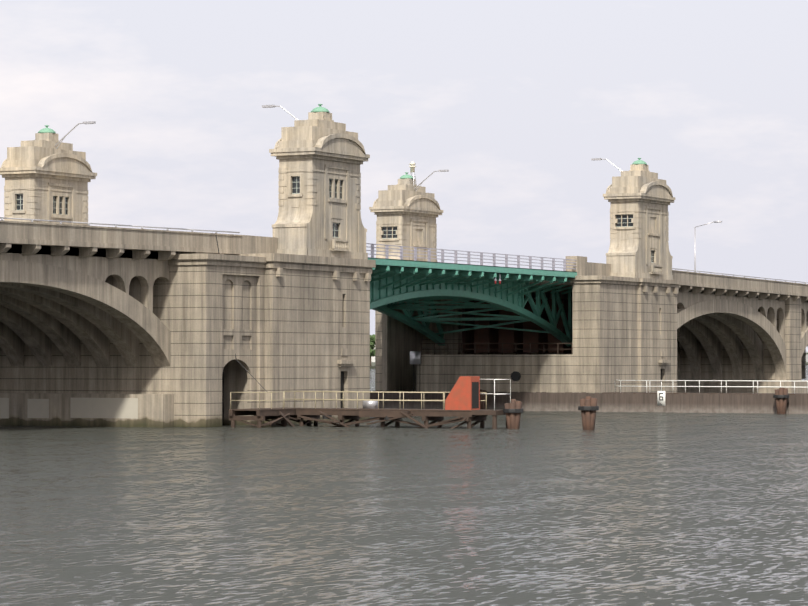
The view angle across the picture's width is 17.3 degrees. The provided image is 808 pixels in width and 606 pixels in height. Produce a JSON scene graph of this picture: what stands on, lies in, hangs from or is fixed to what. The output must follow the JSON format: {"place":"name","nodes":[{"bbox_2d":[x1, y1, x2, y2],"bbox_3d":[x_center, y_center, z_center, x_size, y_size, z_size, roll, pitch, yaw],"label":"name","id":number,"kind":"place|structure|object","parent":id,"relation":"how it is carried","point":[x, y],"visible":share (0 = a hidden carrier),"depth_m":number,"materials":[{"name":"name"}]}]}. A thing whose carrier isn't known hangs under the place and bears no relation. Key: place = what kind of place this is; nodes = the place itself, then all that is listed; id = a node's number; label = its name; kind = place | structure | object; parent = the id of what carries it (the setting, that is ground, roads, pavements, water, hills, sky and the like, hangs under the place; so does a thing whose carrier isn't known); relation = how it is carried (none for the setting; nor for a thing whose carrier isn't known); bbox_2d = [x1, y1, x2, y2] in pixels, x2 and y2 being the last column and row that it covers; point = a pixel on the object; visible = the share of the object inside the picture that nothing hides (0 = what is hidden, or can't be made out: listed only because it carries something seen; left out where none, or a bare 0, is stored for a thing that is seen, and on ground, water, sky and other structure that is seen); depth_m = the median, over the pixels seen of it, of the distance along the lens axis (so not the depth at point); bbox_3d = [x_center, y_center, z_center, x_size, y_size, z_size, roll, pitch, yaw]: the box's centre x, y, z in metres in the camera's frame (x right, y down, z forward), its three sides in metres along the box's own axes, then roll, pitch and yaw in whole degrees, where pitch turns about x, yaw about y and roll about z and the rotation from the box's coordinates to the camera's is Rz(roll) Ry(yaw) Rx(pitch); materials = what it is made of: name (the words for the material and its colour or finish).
{"place":"outdoors","nodes":[
{"label":"outdoors","id":0,"kind":"place"},
{"bbox_2d":[269,112,369,259],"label":"tower","id":1,"kind":"structure","parent":0,"point":[316,151],"depth_m":180.65,"materials":[{"name":"stone"}]},
{"bbox_2d":[262,105,297,119],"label":"tower lamp","id":2,"kind":"object","parent":1,"relation":"attached to","point":[267,106],"depth_m":184.42,"materials":[{"name":"grey metal"}]},
{"bbox_2d":[292,176,341,237],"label":"tower sashes","id":3,"kind":"object","parent":1,"relation":"in","point":[329,197],"depth_m":181.83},
{"bbox_2d":[292,177,341,236],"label":"window panes","id":4,"kind":"structure","parent":3,"relation":"in","point":[298,191],"depth_m":181.99,"materials":[{"name":"glass"}]},
{"bbox_2d":[311,104,329,112],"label":"dome","id":5,"kind":"structure","parent":1,"relation":"on","point":[319,109],"depth_m":182.66,"materials":[{"name":"green metal"}]},
{"bbox_2d":[0,365,807,605],"bbox_3d":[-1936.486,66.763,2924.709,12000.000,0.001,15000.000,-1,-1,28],"label":"water","id":6,"kind":"structure","parent":0,"point":[550,508],"depth_m":74.15,"materials":[{"name":"grey liquid"}]},
{"bbox_2d":[0,220,807,427],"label":"bridge","id":7,"kind":"structure","parent":6,"relation":"in","point":[84,273],"depth_m":168.63,"materials":[{"name":"beige stone"}]},
{"bbox_2d":[0,133,96,225],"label":"tower","id":8,"kind":"structure","parent":7,"relation":"on","point":[40,171],"depth_m":191.78,"materials":[{"name":"stone"}]},
{"bbox_2d":[16,194,67,214],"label":"tower sashes","id":9,"kind":"object","parent":8,"relation":"in","point":[20,199],"visible":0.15,"depth_m":193.32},
{"bbox_2d":[17,194,67,214],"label":"window panes","id":10,"kind":"structure","parent":9,"relation":"in","point":[54,203],"depth_m":192.81,"materials":[{"name":"black glass"}]},
{"bbox_2d":[38,125,55,132],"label":"dome","id":11,"kind":"structure","parent":8,"relation":"on","point":[46,130],"depth_m":193.55,"materials":[{"name":"green metal"}]},
{"bbox_2d":[55,121,95,148],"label":"tower lamp","id":12,"kind":"object","parent":8,"relation":"attached to","point":[87,122],"visible":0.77,"depth_m":192.39,"materials":[{"name":"grey metal"}]},
{"bbox_2d":[0,398,137,418],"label":"wall panels","id":13,"kind":"object","parent":7,"relation":"attached to","point":[102,408],"visible":1,"depth_m":170.89,"materials":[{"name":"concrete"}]},
{"bbox_2d":[0,217,807,408],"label":"deck rails and lights","id":14,"kind":"object","parent":7,"relation":"on","point":[415,357],"visible":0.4,"depth_m":172.50,"materials":[{"name":"silver metal"}]},
{"bbox_2d":[0,244,807,424],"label":"bridge underside ribs","id":15,"kind":"object","parent":7,"relation":"attached to","point":[37,320],"visible":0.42,"depth_m":174.32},
{"bbox_2d":[369,178,442,261],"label":"tower","id":16,"kind":"structure","parent":7,"relation":"on","point":[407,209],"depth_m":240.39,"materials":[{"name":"stone"}]},
{"bbox_2d":[382,226,396,238],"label":"tower sashes","id":17,"kind":"object","parent":16,"relation":"in","point":[389,234],"visible":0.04,"depth_m":239.90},
{"bbox_2d":[382,227,396,237],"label":"window panes","id":18,"kind":"structure","parent":17,"relation":"in","point":[388,232],"depth_m":239.96,"materials":[{"name":"black glass"}]},
{"bbox_2d":[400,172,412,178],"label":"dome","id":19,"kind":"structure","parent":16,"relation":"on","point":[406,176],"depth_m":242.33,"materials":[{"name":"green metal"}]},
{"bbox_2d":[409,161,415,171],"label":"siren","id":20,"kind":"object","parent":16,"relation":"on","point":[412,164],"visible":1,"depth_m":242.56,"materials":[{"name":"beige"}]},
{"bbox_2d":[410,170,448,190],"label":"tower lamp","id":21,"kind":"object","parent":16,"relation":"attached to","point":[413,176],"visible":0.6,"depth_m":241.63,"materials":[{"name":"grey metal"}]},
{"bbox_2d":[368,257,576,346],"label":"bridge span","id":22,"kind":"object","parent":7,"relation":"on","point":[393,282],"visible":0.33,"depth_m":219.01,"materials":[{"name":"teal metal"}]},
{"bbox_2d":[366,243,575,280],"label":"bridge railing","id":23,"kind":"object","parent":22,"relation":"on","point":[442,252],"visible":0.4,"depth_m":204.84,"materials":[{"name":"grey metal"}]},
{"bbox_2d":[462,299,571,352],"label":"bascule counterweight","id":24,"kind":"object","parent":7,"relation":"attached to","point":[488,335],"visible":0.6,"depth_m":235.13,"materials":[{"name":"black metal"}]},
{"bbox_2d":[0,253,807,427],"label":"rusticated bridge piers","id":25,"kind":"structure","parent":6,"relation":"in","point":[278,324],"depth_m":180.12,"materials":[{"name":"beige stone"}]},
{"bbox_2d":[222,368,661,424],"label":"dark bridge openings","id":26,"kind":"object","parent":25,"relation":"in","point":[475,394],"visible":0.08,"depth_m":174.84,"materials":[{"name":"black"}]},
{"bbox_2d":[228,343,807,428],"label":"timber fender","id":27,"kind":"object","parent":6,"relation":"in","point":[285,416],"visible":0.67,"depth_m":169.01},
{"bbox_2d":[230,391,486,409],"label":"timber pier handrails","id":28,"kind":"object","parent":27,"relation":"on","point":[343,399],"visible":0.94,"depth_m":169.51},
{"bbox_2d":[445,376,479,409],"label":"orange shed","id":29,"kind":"structure","parent":27,"relation":"on","point":[459,397],"depth_m":166.25,"materials":[{"name":"orange metal"}]},
{"bbox_2d":[216,235,788,419],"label":"black fittings","id":30,"kind":"object","parent":27,"relation":"on","point":[515,375],"visible":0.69,"depth_m":171.62,"materials":[{"name":"black paint"}]},
{"bbox_2d":[480,379,807,409],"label":"white railing","id":31,"kind":"object","parent":27,"relation":"on","point":[662,402],"visible":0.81,"depth_m":216.76,"materials":[{"name":"white metal"}]},
{"bbox_2d":[480,387,787,429],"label":"mooring piles","id":32,"kind":"object","parent":6,"relation":"in","point":[587,416],"visible":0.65,"depth_m":165.12,"materials":[{"name":"brown wood"}]},
{"bbox_2d":[0,0,807,350],"label":"sky","id":33,"kind":"structure","parent":0,"point":[515,99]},
{"bbox_2d":[370,391,807,413],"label":"fender wall","id":34,"kind":"structure","parent":0,"point":[686,403],"depth_m":218.64,"materials":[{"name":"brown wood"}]},
{"bbox_2d":[370,362,807,368],"bbox_3d":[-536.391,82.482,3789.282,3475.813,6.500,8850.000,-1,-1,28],"label":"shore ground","id":35,"kind":"structure","parent":0,"point":[373,365],"depth_m":1518.18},
{"bbox_2d":[371,348,807,361],"bbox_3d":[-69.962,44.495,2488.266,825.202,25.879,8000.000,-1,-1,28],"label":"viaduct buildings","id":36,"kind":"structure","parent":35,"relation":"on","point":[372,359],"depth_m":2655.05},
{"bbox_3d":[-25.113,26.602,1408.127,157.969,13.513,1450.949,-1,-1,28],"label":"shore tree trunks","id":37,"kind":"object","parent":35,"relation":"on","visible":0},
{"bbox_2d":[370,334,374,356],"bbox_3d":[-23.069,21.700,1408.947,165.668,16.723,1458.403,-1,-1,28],"label":"tree","id":38,"kind":"object","parent":37,"relation":"on","point":[372,344],"depth_m":1292.94,"materials":[{"name":"green plant"}]},
{"bbox_2d":[603,164,674,279],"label":"tower","id":39,"kind":"structure","parent":0,"point":[642,194],"depth_m":229.32,"materials":[{"name":"stone"}]},
{"bbox_2d":[591,158,621,171],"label":"tower lamp","id":40,"kind":"object","parent":39,"relation":"attached to","point":[605,159],"depth_m":233.13,"materials":[{"name":"grey metal"}]},
{"bbox_2d":[616,215,653,261],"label":"window panes","id":41,"kind":"structure","parent":39,"relation":"in","point":[624,221],"depth_m":229.13,"materials":[{"name":"glass"}]},
{"bbox_2d":[622,214,653,262],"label":"tower sashes","id":42,"kind":"object","parent":39,"relation":"in","point":[632,226],"depth_m":228.95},
{"bbox_2d":[632,158,646,164],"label":"dome","id":43,"kind":"structure","parent":39,"relation":"on","point":[639,161],"depth_m":231.46,"materials":[{"name":"green metal"}]}
]}

